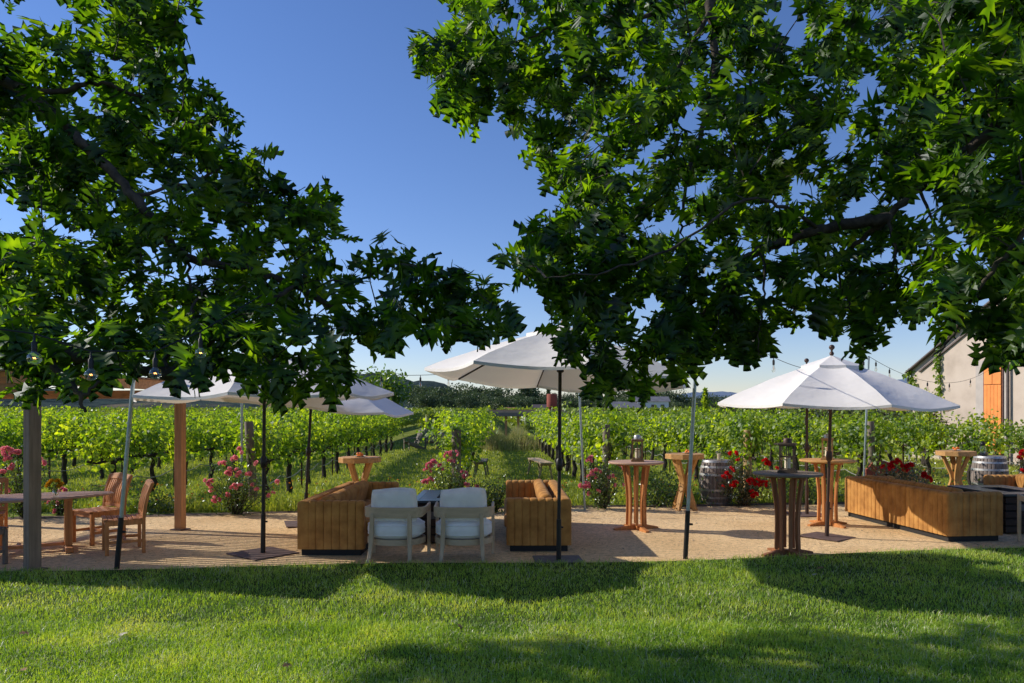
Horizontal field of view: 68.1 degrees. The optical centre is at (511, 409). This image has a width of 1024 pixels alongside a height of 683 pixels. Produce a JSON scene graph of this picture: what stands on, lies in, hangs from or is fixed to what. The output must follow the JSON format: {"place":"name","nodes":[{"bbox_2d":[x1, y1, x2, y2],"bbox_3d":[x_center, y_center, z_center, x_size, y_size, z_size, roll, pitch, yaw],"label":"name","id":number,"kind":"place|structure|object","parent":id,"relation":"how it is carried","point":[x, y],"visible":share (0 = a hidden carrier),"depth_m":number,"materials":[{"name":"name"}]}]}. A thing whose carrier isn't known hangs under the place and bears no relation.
{"place":"outdoors","nodes":[
{"label":"outdoors","id":0,"kind":"place"},
{"bbox_2d":[0,372,496,409],"bbox_3d":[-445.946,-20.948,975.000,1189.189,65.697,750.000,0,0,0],"label":"hills","id":1,"kind":"structure","parent":0,"point":[115,403],"depth_m":746.48,"materials":[{"name":"green plant"}]},
{"bbox_2d":[0,416,1019,516],"bbox_3d":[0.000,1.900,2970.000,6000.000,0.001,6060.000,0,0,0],"label":"ground","id":2,"kind":"structure","parent":0,"point":[409,431],"depth_m":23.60,"materials":[{"name":"green plant"}]},
{"bbox_2d":[0,407,78,489],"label":"grapevine","id":3,"kind":"object","parent":2,"relation":"on","point":[17,442],"visible":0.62,"depth_m":17.04,"materials":[{"name":"green plant"}]},
{"bbox_2d":[10,408,112,485],"bbox_3d":[-11.240,0.962,18.947,1.963,2.010,2.350,0,0,1],"label":"grapevine","id":4,"kind":"object","parent":2,"relation":"on","point":[66,450],"visible":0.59,"depth_m":18.79,"materials":[{"name":"green plant"}]},
{"bbox_2d":[46,481,77,514],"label":"rose bush","id":5,"kind":"object","parent":2,"relation":"on","point":[58,506],"visible":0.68,"depth_m":13.66,"materials":[{"name":"green plant"}]},
{"bbox_2d":[57,405,142,479],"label":"grapevine","id":6,"kind":"object","parent":2,"relation":"on","point":[101,472],"visible":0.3,"depth_m":20.41,"materials":[{"name":"green plant"}]},
{"bbox_2d":[54,405,169,476],"bbox_3d":[-8.027,0.938,15.324,2.066,2.049,2.003,0,0,39],"label":"grapevine","id":7,"kind":"object","parent":2,"relation":"on","point":[118,441],"visible":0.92,"depth_m":14.88,"materials":[{"name":"green plant"}]},
{"bbox_2d":[88,478,200,515],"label":"bush","id":8,"kind":"object","parent":2,"relation":"on","point":[150,501],"visible":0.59,"depth_m":13.95,"materials":[{"name":"green plant"}]},
{"bbox_2d":[100,406,207,491],"bbox_3d":[-8.137,0.910,17.113,2.000,2.086,2.586,0,0,0],"label":"grapevine","id":9,"kind":"object","parent":2,"relation":"on","point":[154,453],"visible":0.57,"depth_m":16.98,"materials":[{"name":"green plant"}]},
{"bbox_2d":[157,412,222,484],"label":"grapevine","id":10,"kind":"object","parent":2,"relation":"on","point":[198,441],"visible":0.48,"depth_m":18.91,"materials":[{"name":"green plant"}]},
{"bbox_2d":[186,410,240,478],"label":"grapevine","id":11,"kind":"object","parent":2,"relation":"on","point":[211,446],"visible":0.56,"depth_m":20.60,"materials":[{"name":"green plant"}]},
{"bbox_2d":[213,412,260,473],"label":"grapevine","id":12,"kind":"object","parent":2,"relation":"on","point":[238,441],"visible":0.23,"depth_m":22.22,"materials":[{"name":"green plant"}]},
{"bbox_2d":[244,421,257,508],"bbox_3d":[-5.021,1.076,14.600,0.184,1.691,0.184,-3,0,0],"label":"end post","id":13,"kind":"object","parent":2,"relation":"on","point":[249,425],"visible":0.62,"depth_m":14.53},
{"bbox_2d":[0,0,526,416],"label":"oak tree","id":14,"kind":"object","parent":2,"relation":"on","point":[73,163],"visible":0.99,"depth_m":4.88,"materials":[{"name":"green plant"}]},
{"bbox_2d":[0,294,261,375],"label":"string lights","id":15,"kind":"object","parent":14,"relation":"hanging from","point":[34,345],"visible":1,"depth_m":3.65,"materials":[{"name":"rubber"}]},
{"bbox_2d":[211,407,318,500],"bbox_3d":[-5.048,0.953,15.415,1.914,1.996,2.586,0,0,2],"label":"grapevine","id":16,"kind":"object","parent":2,"relation":"on","point":[273,446],"visible":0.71,"depth_m":15.26,"materials":[{"name":"green plant"}]},
{"bbox_2d":[235,407,348,493],"bbox_3d":[-4.918,0.857,17.160,1.828,2.229,2.506,0,0,6],"label":"grapevine","id":17,"kind":"object","parent":2,"relation":"on","point":[302,424],"visible":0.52,"depth_m":17.12,"materials":[{"name":"green plant"}]},
{"bbox_2d":[267,415,343,485],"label":"grapevine","id":18,"kind":"object","parent":2,"relation":"on","point":[315,442],"visible":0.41,"depth_m":19.12,"materials":[{"name":"green plant"}]},
{"bbox_2d":[285,413,369,478],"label":"grapevine","id":19,"kind":"object","parent":2,"relation":"on","point":[329,441],"visible":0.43,"depth_m":20.83,"materials":[{"name":"green plant"}]},
{"bbox_2d":[305,413,379,473],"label":"grapevine","id":20,"kind":"object","parent":2,"relation":"on","point":[340,445],"visible":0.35,"depth_m":22.54,"materials":[{"name":"green plant"}]},
{"bbox_2d":[322,412,378,468],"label":"grapevine","id":21,"kind":"object","parent":2,"relation":"on","point":[354,435],"visible":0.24,"depth_m":24.34,"materials":[{"name":"green plant"}]},
{"bbox_2d":[335,415,384,464],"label":"grapevine","id":22,"kind":"object","parent":2,"relation":"on","point":[358,441],"visible":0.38,"depth_m":26.17,"materials":[{"name":"green plant"}]},
{"bbox_2d":[317,363,413,415],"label":"walnut tree","id":23,"kind":"object","parent":2,"relation":"on","point":[396,388],"visible":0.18,"depth_m":42.42,"materials":[{"name":"green plant"}]},
{"bbox_2d":[353,415,391,455],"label":"grapevine","id":24,"kind":"object","parent":2,"relation":"on","point":[369,436],"visible":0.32,"depth_m":27.93,"materials":[{"name":"green plant"}]},
{"bbox_2d":[405,385,432,407],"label":"distant tree","id":25,"kind":"object","parent":2,"relation":"on","point":[416,388],"visible":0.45,"depth_m":297.82,"materials":[{"name":"green plant"}]},
{"bbox_2d":[8,502,844,518],"bbox_3d":[-0.115,1.888,13.801,40.391,0.001,2.006,0,0,-8],"label":"planting bed","id":26,"kind":"object","parent":2,"relation":"on","point":[225,513],"visible":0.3,"depth_m":13.96,"materials":[{"name":"brown soil"}]},
{"bbox_2d":[0,445,62,517],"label":"rose bush","id":27,"kind":"object","parent":26,"relation":"on","point":[9,457],"visible":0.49,"depth_m":13.11,"materials":[{"name":"green plant"}]},
{"bbox_2d":[199,446,286,515],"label":"rose bush","id":28,"kind":"object","parent":26,"relation":"on","point":[236,504],"visible":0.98,"depth_m":13.52,"materials":[{"name":"green plant"}]},
{"bbox_2d":[414,449,479,492],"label":"rose bush","id":29,"kind":"object","parent":26,"relation":"on","point":[453,483],"visible":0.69,"depth_m":13.97,"materials":[{"name":"green plant"}]},
{"bbox_2d":[578,453,624,509],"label":"rose bush","id":30,"kind":"object","parent":26,"relation":"on","point":[602,496],"visible":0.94,"depth_m":14.35,"materials":[{"name":"green plant"}]},
{"bbox_2d":[610,454,713,509],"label":"bush","id":31,"kind":"object","parent":26,"relation":"on","point":[665,498],"visible":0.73,"depth_m":14.89,"materials":[{"name":"green plant"}]},
{"bbox_2d":[1,405,910,431],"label":"vineyard rows","id":32,"kind":"object","parent":2,"relation":"on","point":[419,414],"visible":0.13,"depth_m":49.60,"materials":[{"name":"green plant"}]},
{"bbox_2d":[451,429,460,485],"bbox_3d":[-1.095,1.153,14.900,0.205,1.533,0.205,0,0,0],"label":"end post","id":33,"kind":"object","parent":2,"relation":"on","point":[455,434],"visible":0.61,"depth_m":14.82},
{"bbox_2d":[422,413,494,486],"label":"grapevine","id":34,"kind":"object","parent":2,"relation":"on","point":[469,451],"visible":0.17,"depth_m":17.69,"materials":[{"name":"green plant"}]},
{"bbox_2d":[416,413,506,473],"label":"grapevine","id":35,"kind":"object","parent":2,"relation":"on","point":[447,430],"visible":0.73,"depth_m":15.20,"materials":[{"name":"green plant"}]},
{"bbox_2d":[454,392,481,408],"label":"distant tree","id":36,"kind":"object","parent":2,"relation":"on","point":[472,401],"visible":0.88,"depth_m":227.40,"materials":[{"name":"green plant"}]},
{"bbox_2d":[488,410,621,441],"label":"timber trellis","id":37,"kind":"object","parent":2,"relation":"on","point":[508,413],"visible":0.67,"depth_m":41.93,"materials":[{"name":"brown wood"}]},
{"bbox_2d":[532,403,600,471],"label":"grapevine","id":38,"kind":"object","parent":2,"relation":"on","point":[553,445],"visible":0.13,"depth_m":22.88,"materials":[{"name":"green plant"}]},
{"bbox_2d":[541,413,604,477],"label":"grapevine","id":39,"kind":"object","parent":2,"relation":"on","point":[574,471],"visible":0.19,"depth_m":21.08,"materials":[{"name":"green plant"}]},
{"bbox_2d":[542,401,625,491],"bbox_3d":[1.728,0.886,17.553,1.778,2.166,2.495,0,0,11],"label":"grapevine","id":40,"kind":"object","parent":2,"relation":"on","point":[576,435],"visible":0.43,"depth_m":17.17,"materials":[{"name":"green plant"}]},
{"bbox_2d":[544,408,626,483],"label":"grapevine","id":41,"kind":"object","parent":2,"relation":"on","point":[572,439],"visible":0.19,"depth_m":19.27,"materials":[{"name":"green plant"}]},
{"bbox_2d":[602,425,609,503],"bbox_3d":[1.865,1.110,15.000,0.163,1.620,0.163,0,0,0],"label":"end post","id":42,"kind":"object","parent":2,"relation":"on","point":[605,449],"visible":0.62,"depth_m":14.94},
{"bbox_2d":[563,402,657,491],"bbox_3d":[2.053,0.898,15.667,1.601,2.126,2.246,0,0,-10],"label":"grapevine","id":43,"kind":"object","parent":2,"relation":"on","point":[599,444],"visible":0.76,"depth_m":15.42,"materials":[{"name":"green plant"}]},
{"bbox_2d":[620,409,663,457],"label":"grapevine","id":44,"kind":"object","parent":2,"relation":"on","point":[642,414],"visible":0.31,"depth_m":26.87,"materials":[{"name":"green plant"}]},
{"bbox_2d":[623,410,672,466],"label":"grapevine","id":45,"kind":"object","parent":2,"relation":"on","point":[644,432],"visible":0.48,"depth_m":25.14,"materials":[{"name":"green plant"}]},
{"bbox_2d":[635,397,670,407],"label":"distant house","id":46,"kind":"structure","parent":2,"relation":"on","point":[659,402],"depth_m":219.00,"materials":[{"name":"white paint"}]},
{"bbox_2d":[636,410,689,470],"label":"grapevine","id":47,"kind":"object","parent":2,"relation":"on","point":[662,444],"visible":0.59,"depth_m":23.32,"materials":[{"name":"green plant"}]},
{"bbox_2d":[644,405,708,475],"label":"grapevine","id":48,"kind":"object","parent":2,"relation":"on","point":[677,443],"visible":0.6,"depth_m":21.50,"materials":[{"name":"green plant"}]},
{"bbox_2d":[656,402,731,481],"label":"grapevine","id":49,"kind":"object","parent":2,"relation":"on","point":[698,438],"visible":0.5,"depth_m":19.72,"materials":[{"name":"green plant"}]},
{"bbox_2d":[699,459,733,503],"bbox_3d":[4.140,1.458,15.349,0.689,0.883,0.689,0,0,0],"label":"wine barrel","id":50,"kind":"object","parent":2,"relation":"on","point":[709,471],"visible":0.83,"depth_m":15.09,"materials":[{"name":"wood"}]},
{"bbox_2d":[682,407,774,459],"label":"grapevine","id":51,"kind":"object","parent":2,"relation":"on","point":[715,443],"visible":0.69,"depth_m":17.69,"materials":[{"name":"green plant"}]},
{"bbox_2d":[703,408,805,489],"bbox_3d":[5.056,0.942,16.149,2.006,2.054,2.350,0,0,3],"label":"grapevine","id":52,"kind":"object","parent":2,"relation":"on","point":[755,438],"visible":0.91,"depth_m":15.65,"materials":[{"name":"green plant"}]},
{"bbox_2d":[731,409,797,469],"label":"grapevine","id":53,"kind":"object","parent":2,"relation":"on","point":[768,446],"visible":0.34,"depth_m":22.15,"materials":[{"name":"green plant"}]},
{"bbox_2d":[767,408,833,470],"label":"grapevine","id":54,"kind":"object","parent":2,"relation":"on","point":[788,428],"visible":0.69,"depth_m":20.43,"materials":[{"name":"green plant"}]},
{"bbox_2d":[753,462,852,503],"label":"bush","id":55,"kind":"object","parent":2,"relation":"on","point":[814,498],"visible":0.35,"depth_m":15.41,"materials":[{"name":"green plant"}]},
{"bbox_2d":[791,412,860,480],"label":"grapevine","id":56,"kind":"object","parent":2,"relation":"on","point":[818,440],"visible":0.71,"depth_m":18.80,"materials":[{"name":"green plant"}]},
{"bbox_2d":[814,409,920,475],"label":"grapevine","id":57,"kind":"object","parent":2,"relation":"on","point":[853,450],"visible":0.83,"depth_m":16.94,"materials":[{"name":"green plant"}]},
{"bbox_2d":[867,421,875,464],"bbox_3d":[7.786,1.089,16.400,0.163,1.663,0.163,-2,0,0],"label":"end post","id":58,"kind":"object","parent":2,"relation":"on","point":[871,449],"visible":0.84,"depth_m":16.34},
{"bbox_2d":[855,409,935,463],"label":"grapevine","id":59,"kind":"object","parent":2,"relation":"on","point":[892,438],"visible":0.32,"depth_m":21.13,"materials":[{"name":"green plant"}]},
{"bbox_2d":[865,459,927,482],"bbox_3d":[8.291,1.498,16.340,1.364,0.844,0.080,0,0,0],"label":"rose bush","id":60,"kind":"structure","parent":2,"relation":"on","point":[868,471],"depth_m":16.30,"materials":[{"name":"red plant"}]},
{"bbox_2d":[878,411,971,480],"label":"grapevine","id":61,"kind":"object","parent":2,"relation":"on","point":[930,448],"visible":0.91,"depth_m":19.63,"materials":[{"name":"green plant"}]},
{"bbox_2d":[904,298,1023,465],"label":"stucco barn","id":62,"kind":"structure","parent":2,"relation":"on","point":[1001,392],"depth_m":27.15,"materials":[{"name":"beige paint"}]},
{"bbox_2d":[931,337,943,458],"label":"climbing vine","id":63,"kind":"object","parent":62,"relation":"attached to","point":[937,367],"visible":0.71,"depth_m":28.49,"materials":[{"name":"green plant"}]},
{"bbox_2d":[984,366,1001,455],"bbox_3d":[16.574,0.200,26.134,0.040,3.460,0.709,0,0,-12],"label":"door","id":64,"kind":"structure","parent":62,"relation":"in","point":[992,393],"depth_m":26.07,"materials":[{"name":"brown wood"}]},
{"bbox_2d":[923,407,1023,484],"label":"grapevine","id":65,"kind":"object","parent":2,"relation":"on","point":[967,429],"visible":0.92,"depth_m":17.80,"materials":[{"name":"green plant"}]},
{"bbox_2d":[970,455,1008,484],"bbox_3d":[10.400,1.454,16.499,0.709,0.893,0.710,0,0,0],"label":"wine barrel","id":66,"kind":"object","parent":2,"relation":"on","point":[981,466],"visible":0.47,"depth_m":16.28,"materials":[{"name":"wood"}]},
{"bbox_2d":[975,411,1023,473],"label":"grapevine","id":67,"kind":"object","parent":2,"relation":"on","point":[1019,444],"visible":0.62,"depth_m":20.68,"materials":[{"name":"green plant"}]},
{"bbox_2d":[0,545,1023,682],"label":"lawn","id":68,"kind":"structure","parent":0,"point":[574,600],"depth_m":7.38,"materials":[{"name":"plant"}]},
{"bbox_2d":[404,0,1023,412],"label":"oak tree","id":69,"kind":"object","parent":68,"relation":"on","point":[942,142],"visible":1,"depth_m":5.07,"materials":[{"name":"green plant"}]},
{"bbox_2d":[0,504,1023,570],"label":"path","id":70,"kind":"structure","parent":0,"point":[207,551],"depth_m":10.87,"materials":[{"name":"beige gravel"}]},
{"bbox_2d":[0,477,8,545],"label":"dining chair","id":71,"kind":"object","parent":70,"relation":"on","point":[4,515],"visible":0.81,"depth_m":10.82,"materials":[{"name":"brown wood"}]},
{"bbox_2d":[0,526,8,563],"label":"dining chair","id":72,"kind":"object","parent":70,"relation":"on","point":[4,534],"visible":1,"depth_m":9.26,"materials":[{"name":"brown wood"}]},
{"bbox_2d":[0,491,113,552],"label":"dining table","id":73,"kind":"object","parent":70,"relation":"on","point":[68,498],"visible":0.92,"depth_m":10.14,"materials":[{"name":"brown wood"}]},
{"bbox_2d":[0,369,190,570],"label":"pergola","id":74,"kind":"object","parent":70,"relation":"on","point":[31,488],"visible":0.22,"depth_m":8.92,"materials":[{"name":"brown wood"}]},
{"bbox_2d":[72,472,132,545],"bbox_3d":[-5.898,1.410,10.894,0.563,0.964,0.606,0,0,33],"label":"dining chair","id":75,"kind":"object","parent":70,"relation":"on","point":[113,482],"visible":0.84,"depth_m":10.90,"materials":[{"name":"brown wood"}]},
{"bbox_2d":[114,380,134,568],"bbox_3d":[-4.588,0.561,9.013,0.288,2.684,0.062,0,0,0],"label":"light pole","id":76,"kind":"object","parent":70,"relation":"on","point":[120,531],"visible":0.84,"depth_m":8.99,"materials":[{"name":"metal"}]},
{"bbox_2d":[101,479,153,555],"bbox_3d":[-5.146,1.419,10.141,0.589,0.946,0.553,0,0,-32],"label":"dining chair","id":77,"kind":"object","parent":70,"relation":"on","point":[138,519],"visible":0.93,"depth_m":10.01,"materials":[{"name":"brown wood"}]},
{"bbox_2d":[133,353,393,560],"bbox_3d":[-3.245,0.456,9.929,3.110,2.875,3.110,0,0,17],"label":"parasol","id":78,"kind":"object","parent":70,"relation":"on","point":[220,391],"visible":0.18,"depth_m":9.74,"materials":[{"name":"white fabric"}]},
{"bbox_2d":[225,397,412,526],"bbox_3d":[-3.307,0.508,12.465,3.092,2.804,3.111,0,0,12],"label":"parasol","id":79,"kind":"object","parent":70,"relation":"on","point":[360,406],"visible":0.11,"depth_m":11.55,"materials":[{"name":"white fabric"}]},
{"bbox_2d":[297,480,398,554],"bbox_3d":[-2.305,1.519,11.141,0.900,0.746,2.720,0,0,1],"label":"velvet sofa","id":80,"kind":"object","parent":70,"relation":"on","point":[334,521],"visible":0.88,"depth_m":9.79,"materials":[{"name":"brown wood"}]},
{"bbox_2d":[338,456,380,481],"bbox_3d":[-2.680,1.364,13.350,0.740,1.056,0.704,0,0,-15],"label":"log table","id":81,"kind":"object","parent":70,"relation":"on","point":[351,461],"visible":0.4,"depth_m":13.19,"materials":[{"name":"brown wood"}]},
{"bbox_2d":[365,487,430,562],"bbox_3d":[-1.476,1.435,9.630,0.772,0.911,0.717,0,0,6],"label":"lounge armchair","id":82,"kind":"object","parent":70,"relation":"on","point":[393,514],"visible":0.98,"depth_m":9.42,"materials":[{"name":"white fabric"}]},
{"bbox_2d":[417,490,440,541],"bbox_3d":[-0.930,1.575,11.300,0.950,0.605,1.420,0,0,0],"label":"fire table","id":83,"kind":"object","parent":70,"relation":"on","point":[424,497],"visible":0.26,"depth_m":10.69,"materials":[{"name":"stone"}]},
{"bbox_2d":[434,487,494,562],"bbox_3d":[-0.615,1.435,9.652,0.772,0.911,0.717,0,0,0],"label":"lounge armchair","id":84,"kind":"object","parent":70,"relation":"on","point":[463,514],"visible":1,"depth_m":9.44,"materials":[{"name":"white fabric"}]},
{"bbox_2d":[465,470,521,512],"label":"rose bush","id":85,"kind":"object","parent":70,"relation":"on","point":[495,494],"visible":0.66,"depth_m":13.86,"materials":[{"name":"green plant"}]},
{"bbox_2d":[504,479,571,550],"bbox_3d":[0.331,1.519,11.427,0.900,0.746,2.720,0,0,-1],"label":"velvet loveseat","id":86,"kind":"object","parent":70,"relation":"on","point":[530,515],"visible":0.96,"depth_m":10.07,"materials":[{"name":"brown wood"}]},
{"bbox_2d":[424,321,685,562],"bbox_3d":[0.596,0.336,9.447,3.103,3.111,3.111,0,0,-30],"label":"parasol","id":87,"kind":"object","parent":70,"relation":"on","point":[527,361],"visible":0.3,"depth_m":9.42,"materials":[{"name":"white fabric"}]},
{"bbox_2d":[578,393,585,509],"bbox_3d":[1.306,0.417,14.300,0.183,2.969,0.043,0,0,0],"label":"light pole","id":88,"kind":"object","parent":70,"relation":"on","point":[582,458],"visible":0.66,"depth_m":14.28,"materials":[{"name":"metal"}]},
{"bbox_2d":[608,460,663,532],"bbox_3d":[1.965,1.357,11.997,0.870,1.070,0.870,0,0,-18],"label":"bistro table","id":89,"kind":"object","parent":70,"relation":"on","point":[643,526],"visible":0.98,"depth_m":11.89,"materials":[{"name":"brown wood"}]},
{"bbox_2d":[631,432,643,461],"bbox_3d":[1.985,0.590,11.997,0.200,0.464,0.200,0,0,8],"label":"candle lantern","id":90,"kind":"object","parent":89,"relation":"on","point":[637,457],"visible":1,"depth_m":11.92,"materials":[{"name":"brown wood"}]},
{"bbox_2d":[665,453,703,510],"bbox_3d":[3.270,1.364,14.350,0.740,1.056,0.704,0,0,0],"label":"log table","id":91,"kind":"object","parent":70,"relation":"on","point":[676,458],"visible":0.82,"depth_m":14.22,"materials":[{"name":"brown wood"}]},
{"bbox_2d":[683,306,699,558],"bbox_3d":[2.281,0.275,9.604,0.231,3.253,0.062,0,0,0],"label":"light pole","id":92,"kind":"object","parent":70,"relation":"on","point":[686,531],"visible":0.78,"depth_m":9.58,"materials":[{"name":"metal"}]},
{"bbox_2d":[715,443,788,506],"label":"rose bush","id":93,"kind":"object","parent":70,"relation":"on","point":[742,498],"visible":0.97,"depth_m":14.73,"materials":[{"name":"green plant"}]},
{"bbox_2d":[721,358,821,516],"bbox_3d":[5.302,0.484,13.623,2.962,2.811,2.962,0,0,8],"label":"parasol","id":94,"kind":"object","parent":70,"relation":"on","point":[806,513],"visible":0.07,"depth_m":13.60,"materials":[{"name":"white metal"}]},
{"bbox_2d":[752,470,823,558],"bbox_3d":[3.590,1.357,9.874,0.870,1.070,0.870,0,0,-18],"label":"bistro table","id":95,"kind":"object","parent":70,"relation":"on","point":[794,537],"visible":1,"depth_m":9.77,"materials":[{"name":"brown wood"}]},
{"bbox_2d":[777,435,797,473],"bbox_3d":[3.590,0.575,9.874,0.220,0.494,0.220,0,0,28],"label":"candle lantern","id":96,"kind":"object","parent":95,"relation":"on","point":[786,468],"visible":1,"depth_m":9.83,"materials":[{"name":"brown metal"}]},
{"bbox_2d":[799,458,856,527],"bbox_3d":[5.170,1.357,12.421,0.870,1.070,0.870,0,0,-20],"label":"bistro table","id":97,"kind":"object","parent":70,"relation":"on","point":[835,522],"visible":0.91,"depth_m":12.30,"materials":[{"name":"brown wood"}]},
{"bbox_2d":[718,345,959,541],"bbox_3d":[4.723,0.470,11.230,3.129,2.862,3.129,0,0,21],"label":"parasol","id":98,"kind":"object","parent":70,"relation":"on","point":[831,382],"visible":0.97,"depth_m":10.40,"materials":[{"name":"white fabric"}]},
{"bbox_2d":[856,450,944,484],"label":"rose bush","id":99,"kind":"object","parent":70,"relation":"on","point":[906,469],"visible":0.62,"depth_m":14.24,"materials":[{"name":"red plant"}]},
{"bbox_2d":[845,475,1002,541],"bbox_3d":[6.505,1.519,12.191,0.900,0.746,2.740,0,0,-6],"label":"velvet sofa","id":100,"kind":"object","parent":70,"relation":"on","point":[947,514],"visible":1,"depth_m":11.28,"materials":[{"name":"brown wood"}]},
{"bbox_2d":[935,450,976,484],"bbox_3d":[8.960,1.364,15.300,0.740,1.056,0.704,0,0,-30],"label":"log table","id":101,"kind":"object","parent":70,"relation":"on","point":[956,475],"visible":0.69,"depth_m":15.21,"materials":[{"name":"brown wood"}]},
{"bbox_2d":[947,485,1023,532],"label":"fire table","id":102,"kind":"object","parent":70,"relation":"on","point":[1009,493],"visible":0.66,"depth_m":11.51,"materials":[{"name":"stone"}]},
{"bbox_2d":[983,473,1023,487],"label":"velvet sofa","id":103,"kind":"object","parent":70,"relation":"on","point":[1017,480],"visible":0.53,"depth_m":13.65,"materials":[{"name":"orange fabric"}]},
{"bbox_2d":[0,0,1023,400],"label":"sky","id":104,"kind":"structure","parent":0,"point":[331,84],"materials":[{"name":"blue"}]},
{"bbox_2d":[479,424,555,451],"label":"tall grass","id":105,"kind":"structure","parent":0,"point":[516,439],"depth_m":35.48,"materials":[{"name":"green plant"}]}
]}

